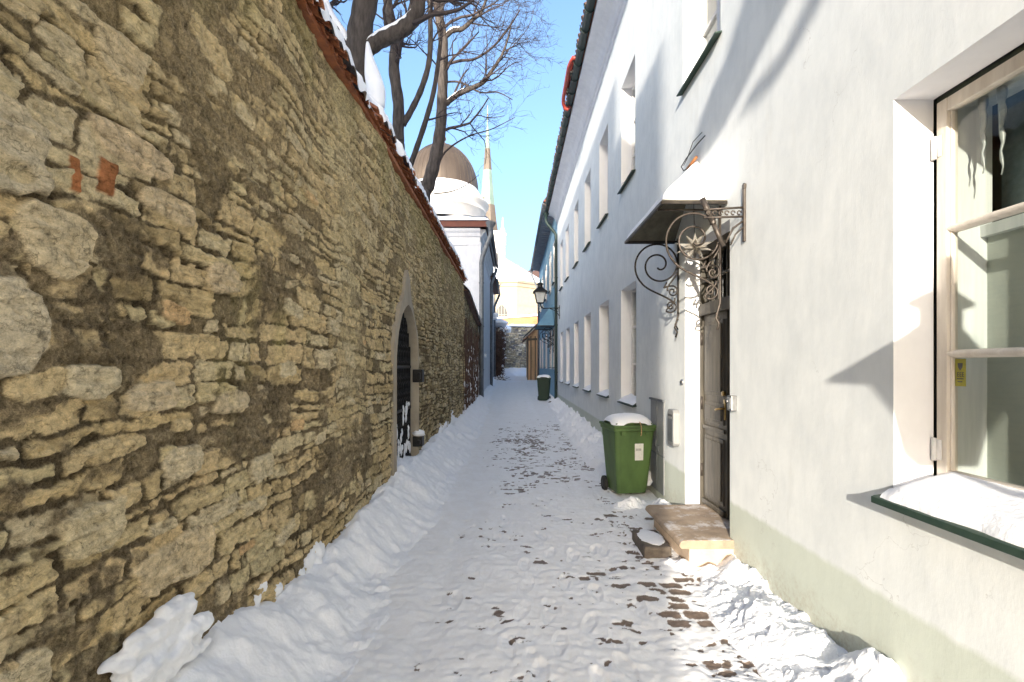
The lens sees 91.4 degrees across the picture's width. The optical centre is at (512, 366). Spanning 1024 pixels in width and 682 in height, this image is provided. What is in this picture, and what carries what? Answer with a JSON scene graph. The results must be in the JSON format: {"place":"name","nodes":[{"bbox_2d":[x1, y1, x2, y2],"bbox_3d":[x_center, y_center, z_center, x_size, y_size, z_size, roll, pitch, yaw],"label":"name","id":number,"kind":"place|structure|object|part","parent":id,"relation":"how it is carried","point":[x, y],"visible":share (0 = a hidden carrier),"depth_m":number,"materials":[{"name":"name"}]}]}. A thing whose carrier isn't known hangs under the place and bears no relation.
{"place":"outdoors","nodes":[
{"label":"outdoors","id":0,"kind":"place"},
{"bbox_2d":[329,0,585,270],"label":"sky","id":1,"kind":"structure","parent":0,"point":[523,159],"materials":[{"name":"blue"}]},
{"bbox_2d":[333,376,767,681],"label":"lane","id":2,"kind":"structure","parent":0,"point":[527,562],"depth_m":3.89,"materials":[{"name":"white snow"}]},
{"bbox_2d":[167,377,496,681],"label":"snow bank","id":3,"kind":"structure","parent":2,"relation":"on","point":[309,625],"depth_m":3.50,"materials":[{"name":"white snow"}]},
{"bbox_2d":[97,592,213,681],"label":"snow patch","id":4,"kind":"object","parent":3,"relation":"on","point":[166,642],"visible":1,"depth_m":2.08,"materials":[{"name":"white snow"}]},
{"bbox_2d":[254,521,349,606],"bbox_3d":[-1.496,1.140,4.400,0.088,0.780,3.600,0,0,0],"label":"snow patch","id":5,"kind":"object","parent":3,"relation":"on","point":[312,558],"visible":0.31,"depth_m":3.68,"materials":[{"name":"white snow"}]},
{"bbox_2d":[397,401,424,459],"bbox_3d":[-1.494,1.032,7.210,0.220,1.033,1.564,0,0,0],"label":"snow patch","id":6,"kind":"object","parent":3,"relation":"on","point":[408,444],"visible":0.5,"depth_m":7.37,"materials":[{"name":"white snow"}]},
{"bbox_2d":[438,410,462,432],"bbox_3d":[-1.498,0.837,11.675,0.083,1.327,7.450,0,0,0],"label":"snow patch","id":7,"kind":"object","parent":3,"relation":"on","point":[441,428],"visible":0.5,"depth_m":11.03,"materials":[{"name":"white snow"}]},
{"bbox_2d":[463,285,481,409],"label":"garden wall","id":8,"kind":"structure","parent":2,"relation":"on","point":[472,321],"depth_m":17.38,"materials":[{"name":"stone"}]},
{"bbox_2d":[494,373,509,380],"bbox_3d":[-0.986,0.788,37.510,1.364,0.770,1.660,0,0,-35],"label":"shrub","id":9,"kind":"object","parent":2,"relation":"on","point":[500,378],"visible":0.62,"depth_m":37.37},
{"bbox_2d":[498,324,535,367],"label":"end wall","id":10,"kind":"structure","parent":2,"relation":"on","point":[515,356],"depth_m":46.57,"materials":[{"name":"stone"}]},
{"bbox_2d":[499,367,536,382],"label":"snow bank","id":11,"kind":"structure","parent":2,"relation":"on","point":[513,371],"depth_m":42.32,"materials":[{"name":"white snow"}]},
{"bbox_2d":[522,324,536,379],"bbox_3d":[1.650,-1.277,38.890,1.900,5.254,3.620,0,0,0],"label":"porch","id":12,"kind":"object","parent":2,"relation":"on","point":[531,355],"visible":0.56,"depth_m":37.40,"materials":[{"name":"brown wood"}]},
{"bbox_2d":[536,374,550,399],"bbox_3d":[1.363,0.953,22.030,0.635,1.194,0.753,0,0,6],"label":"wheelie bin","id":13,"kind":"object","parent":2,"relation":"on","point":[543,382],"visible":0.87,"depth_m":21.74,"materials":[{"name":"plastic"}]},
{"bbox_2d":[546,397,651,494],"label":"snow bank","id":14,"kind":"structure","parent":2,"relation":"on","point":[583,436],"depth_m":11.18,"materials":[{"name":"white snow"}]},
{"bbox_2d":[599,413,655,493],"bbox_3d":[1.562,1.194,6.880,0.605,1.111,0.709,0,0,-9],"label":"wheelie bin","id":15,"kind":"object","parent":2,"relation":"on","point":[627,440],"visible":0.99,"depth_m":6.63,"materials":[{"name":"plastic"}]},
{"bbox_2d":[632,530,671,558],"bbox_3d":[1.315,1.718,4.770,0.250,0.165,0.500,0,0,0],"label":"step","id":16,"kind":"object","parent":2,"relation":"on","point":[649,550],"visible":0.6,"depth_m":4.53,"materials":[{"name":"stone"}]},
{"bbox_2d":[637,529,664,545],"bbox_3d":[1.320,1.634,4.791,0.241,0.029,0.482,0,0,0],"label":"snow patch","id":17,"kind":"object","parent":16,"relation":"on","point":[650,537],"visible":1,"depth_m":4.75,"materials":[{"name":"white snow"}]},
{"bbox_2d":[610,496,723,576],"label":"snow bank","id":18,"kind":"structure","parent":2,"relation":"on","point":[687,567],"depth_m":4.39,"materials":[{"name":"white snow"}]},
{"bbox_2d":[699,554,904,681],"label":"snow bank","id":19,"kind":"structure","parent":2,"relation":"on","point":[775,637],"depth_m":3.01,"materials":[{"name":"white snow"}]},
{"label":"ground","id":20,"kind":"structure","parent":0,"visible":0},
{"bbox_2d":[0,0,467,681],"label":"stone wall","id":21,"kind":"structure","parent":20,"relation":"on","point":[232,296],"depth_m":2.38,"materials":[{"name":"stone"}]},
{"bbox_2d":[324,0,522,83],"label":"bare tree","id":22,"kind":"object","parent":20,"relation":"on","point":[359,33],"visible":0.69,"depth_m":8.09,"materials":[{"name":"brown plant"}]},
{"bbox_2d":[364,41,385,108],"bbox_3d":[-2.209,-4.684,7.980,0.344,1.111,0.297,0,0,0],"label":"snow patch","id":23,"kind":"object","parent":22,"relation":"attached to","point":[375,86],"visible":0.85,"depth_m":7.89,"materials":[{"name":"white snow"}]},
{"bbox_2d":[373,0,508,166],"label":"bare tree","id":24,"kind":"object","parent":20,"relation":"on","point":[400,119],"visible":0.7,"depth_m":11.96,"materials":[{"name":"brown plant"}]},
{"bbox_2d":[413,137,498,396],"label":"domed house","id":25,"kind":"structure","parent":20,"relation":"on","point":[467,224],"depth_m":23.95,"materials":[{"name":"paint"}]},
{"bbox_2d":[420,0,563,201],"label":"bare tree","id":26,"kind":"object","parent":20,"relation":"on","point":[428,181],"visible":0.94,"depth_m":15.93,"materials":[{"name":"brown plant"}]},
{"bbox_2d":[481,105,506,261],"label":"church tower","id":27,"kind":"structure","parent":20,"relation":"on","point":[487,191],"depth_m":237.32,"materials":[{"name":"paint"}]},
{"bbox_2d":[490,273,500,376],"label":"grey house","id":28,"kind":"structure","parent":20,"relation":"on","point":[496,288],"depth_m":38.21,"materials":[{"name":"paint"}]},
{"bbox_2d":[496,318,510,375],"bbox_3d":[-2.323,-1.235,42.253,4.354,5.170,8.602,0,0,0],"label":"ivy","id":29,"kind":"object","parent":28,"relation":"attached to","point":[504,329],"visible":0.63,"depth_m":39.30,"materials":[{"name":"plant"}]},
{"bbox_2d":[529,198,556,396],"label":"blue house","id":30,"kind":"structure","parent":20,"relation":"on","point":[543,261],"depth_m":27.50,"materials":[{"name":"paint"}]},
{"bbox_2d":[534,305,553,352],"bbox_3d":[1.497,-1.823,24.200,0.818,2.397,2.424,0,0,0],"label":"door canopy","id":31,"kind":"object","parent":30,"relation":"attached to","point":[546,323],"visible":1,"depth_m":23.36,"materials":[{"name":"metal"}]},
{"bbox_2d":[544,334,546,368],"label":"window","id":32,"kind":"structure","parent":30,"relation":"in","point":[545,367],"depth_m":28.31,"materials":[{"name":"white paint"}]},
{"bbox_2d":[544,264,546,302],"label":"window","id":33,"kind":"structure","parent":30,"relation":"in","point":[545,300],"depth_m":28.31,"materials":[{"name":"white paint"}]},
{"bbox_2d":[547,252,550,295],"bbox_3d":[1.917,-4.725,25.600,0.245,2.050,1.100,0,0,0],"label":"window","id":34,"kind":"structure","parent":30,"relation":"in","point":[549,292],"depth_m":25.43,"materials":[{"name":"white paint"}]},
{"bbox_2d":[548,330,551,368],"bbox_3d":[1.917,-0.825,25.200,0.245,1.950,1.100,0,0,0],"label":"window","id":35,"kind":"structure","parent":30,"relation":"in","point":[550,330],"depth_m":24.65,"materials":[{"name":"white paint"}]},
{"bbox_2d":[551,327,554,369],"bbox_3d":[1.917,-0.825,23.000,0.245,1.950,1.100,0,0,0],"label":"window","id":36,"kind":"structure","parent":30,"relation":"in","point":[553,367],"depth_m":23.45,"materials":[{"name":"white paint"}]},
{"bbox_2d":[551,240,554,287],"bbox_3d":[1.917,-4.725,23.000,0.245,2.050,1.100,0,0,0],"label":"window","id":37,"kind":"structure","parent":30,"relation":"in","point":[553,284],"depth_m":23.45,"materials":[{"name":"white paint"}]},
{"bbox_2d":[645,504,733,566],"bbox_3d":[1.776,1.673,4.860,0.688,0.355,1.120,0,0,0],"label":"doorstep","id":38,"kind":"object","parent":20,"relation":"on","point":[697,535],"visible":0.67,"depth_m":4.61,"materials":[{"name":"stone"}]},
{"bbox_2d":[543,0,1023,681],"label":"white house","id":39,"kind":"structure","parent":20,"relation":"on","point":[851,468],"depth_m":3.00,"materials":[{"name":"paint"}]},
{"bbox_2d":[533,279,559,318],"bbox_3d":[1.361,-2.735,20.300,1.102,1.630,0.580,0,0,0],"label":"street lantern","id":40,"kind":"object","parent":39,"relation":"attached to","point":[539,292],"visible":0.99,"depth_m":20.15,"materials":[{"name":"black metal"}]},
{"bbox_2d":[561,56,574,111],"bbox_3d":[1.314,-6.526,11.585,0.256,0.396,1.759,0,0,0],"label":"sign","id":41,"kind":"object","parent":39,"relation":"attached to","point":[567,76],"visible":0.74,"depth_m":11.54,"materials":[{"name":"red metal"}]},
{"bbox_2d":[582,384,590,391],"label":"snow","id":42,"kind":"structure","parent":39,"relation":"in","point":[588,388],"depth_m":12.82,"materials":[{"name":"white snow"}]},
{"bbox_2d":[596,213,607,228],"bbox_3d":[1.958,-3.061,10.500,0.245,0.069,1.070,0,0,0],"label":"window","id":43,"kind":"structure","parent":39,"relation":"in","point":[606,214],"depth_m":10.44,"materials":[{"name":"white paint"}]},
{"bbox_2d":[596,305,608,397],"bbox_3d":[1.992,-0.348,10.450,0.315,1.964,1.150,0,0,0],"label":"window","id":44,"kind":"structure","parent":39,"relation":"in","point":[605,393],"depth_m":10.94,"materials":[{"name":"white paint"}]},
{"bbox_2d":[617,82,635,194],"bbox_3d":[1.992,-3.948,8.280,0.315,1.844,1.070,0,0,0],"label":"window","id":45,"kind":"structure","parent":39,"relation":"in","point":[633,88],"depth_m":8.73,"materials":[{"name":"white paint"}]},
{"bbox_2d":[617,288,636,407],"bbox_3d":[1.992,-0.348,8.250,0.315,1.964,1.150,0,0,0],"label":"window","id":46,"kind":"structure","parent":39,"relation":"in","point":[629,400],"depth_m":8.74,"materials":[{"name":"white paint"}]},
{"bbox_2d":[649,397,664,495],"bbox_3d":[1.895,1.028,6.565,0.050,1.205,0.630,0,0,0],"label":"meter cabinet","id":47,"kind":"object","parent":39,"relation":"attached to","point":[658,448],"visible":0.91,"depth_m":6.49,"materials":[{"name":"grey metal"}]},
{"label":"doors","id":48,"kind":"part","parent":47,"relation":"part of","materials":[{"name":"grey metal"}]},
{"bbox_2d":[667,409,679,446],"bbox_3d":[1.860,0.710,5.805,0.080,0.420,0.230,0,0,0],"label":"mail box","id":49,"kind":"object","parent":39,"relation":"attached to","point":[673,427],"visible":1,"depth_m":5.70,"materials":[{"name":"grey metal"}]},
{"bbox_2d":[624,161,726,337],"bbox_3d":[1.607,-1.222,5.150,0.597,1.791,1.464,0,0,0],"label":"door canopy","id":50,"kind":"object","parent":39,"relation":"attached to","point":[660,220],"visible":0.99,"depth_m":4.74,"materials":[{"name":"metal"}]},
{"bbox_2d":[676,204,712,260],"bbox_3d":[1.800,-1.431,4.950,0.373,0.740,0.355,0,0,0],"label":"star lamp","id":51,"kind":"object","parent":50,"relation":"hanging from","point":[692,248],"visible":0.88,"depth_m":4.92,"materials":[{"name":"metal"}]},
{"bbox_2d":[681,132,704,170],"bbox_3d":[1.861,-2.214,5.199,0.054,0.260,0.564,0,0,-1],"label":"loose cable","id":52,"kind":"object","parent":39,"relation":"attached to","point":[692,162],"visible":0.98,"depth_m":5.19,"materials":[{"name":"black metal"}]},
{"bbox_2d":[676,0,721,96],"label":"window","id":53,"kind":"structure","parent":39,"relation":"in","point":[710,31],"depth_m":5.52,"materials":[{"name":"white paint"}]},
{"bbox_2d":[699,231,729,518],"bbox_3d":[2.208,0.150,4.950,0.364,3.200,1.540,0,0,0],"label":"door","id":54,"kind":"structure","parent":39,"relation":"in","point":[714,344],"depth_m":5.12,"materials":[{"name":"paint"}]},
{"bbox_2d":[700,183,745,246],"bbox_3d":[1.719,-1.238,4.103,0.371,0.522,0.059,0,0,3],"label":"flag holder","id":55,"kind":"object","parent":39,"relation":"attached to","point":[709,213],"visible":1,"depth_m":4.09,"materials":[{"name":"metal"}]},
{"bbox_2d":[726,395,736,410],"bbox_3d":[1.865,0.315,4.280,0.070,0.130,0.090,0,0,0],"label":"key box","id":56,"kind":"object","parent":39,"relation":"attached to","point":[731,401],"visible":1,"depth_m":4.24,"materials":[{"name":"metal"}]},
{"bbox_2d":[871,45,1023,559],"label":"window","id":57,"kind":"structure","parent":39,"relation":"in","point":[976,492],"depth_m":2.41,"materials":[{"name":"beige paint"}]},
{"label":"terrace","id":58,"kind":"structure","parent":0,"visible":0},
{"bbox_2d":[493,258,538,316],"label":"cream chapel","id":59,"kind":"structure","parent":58,"relation":"on","point":[517,286],"depth_m":70.50,"materials":[{"name":"paint"}]},
{"bbox_2d":[496,305,506,316],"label":"window","id":60,"kind":"structure","parent":59,"relation":"in","point":[501,311],"depth_m":70.29,"materials":[{"name":"beige paint"}]},
{"bbox_2d":[498,314,536,324],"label":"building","id":61,"kind":"structure","parent":58,"relation":"on","point":[526,319],"depth_m":55.00,"materials":[{"name":"yellow paint"}]},
{"bbox_2d":[528,271,538,277],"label":"tiled house","id":62,"kind":"structure","parent":58,"relation":"on","point":[536,273],"depth_m":92.96,"materials":[{"name":"grey paint"}]}
]}

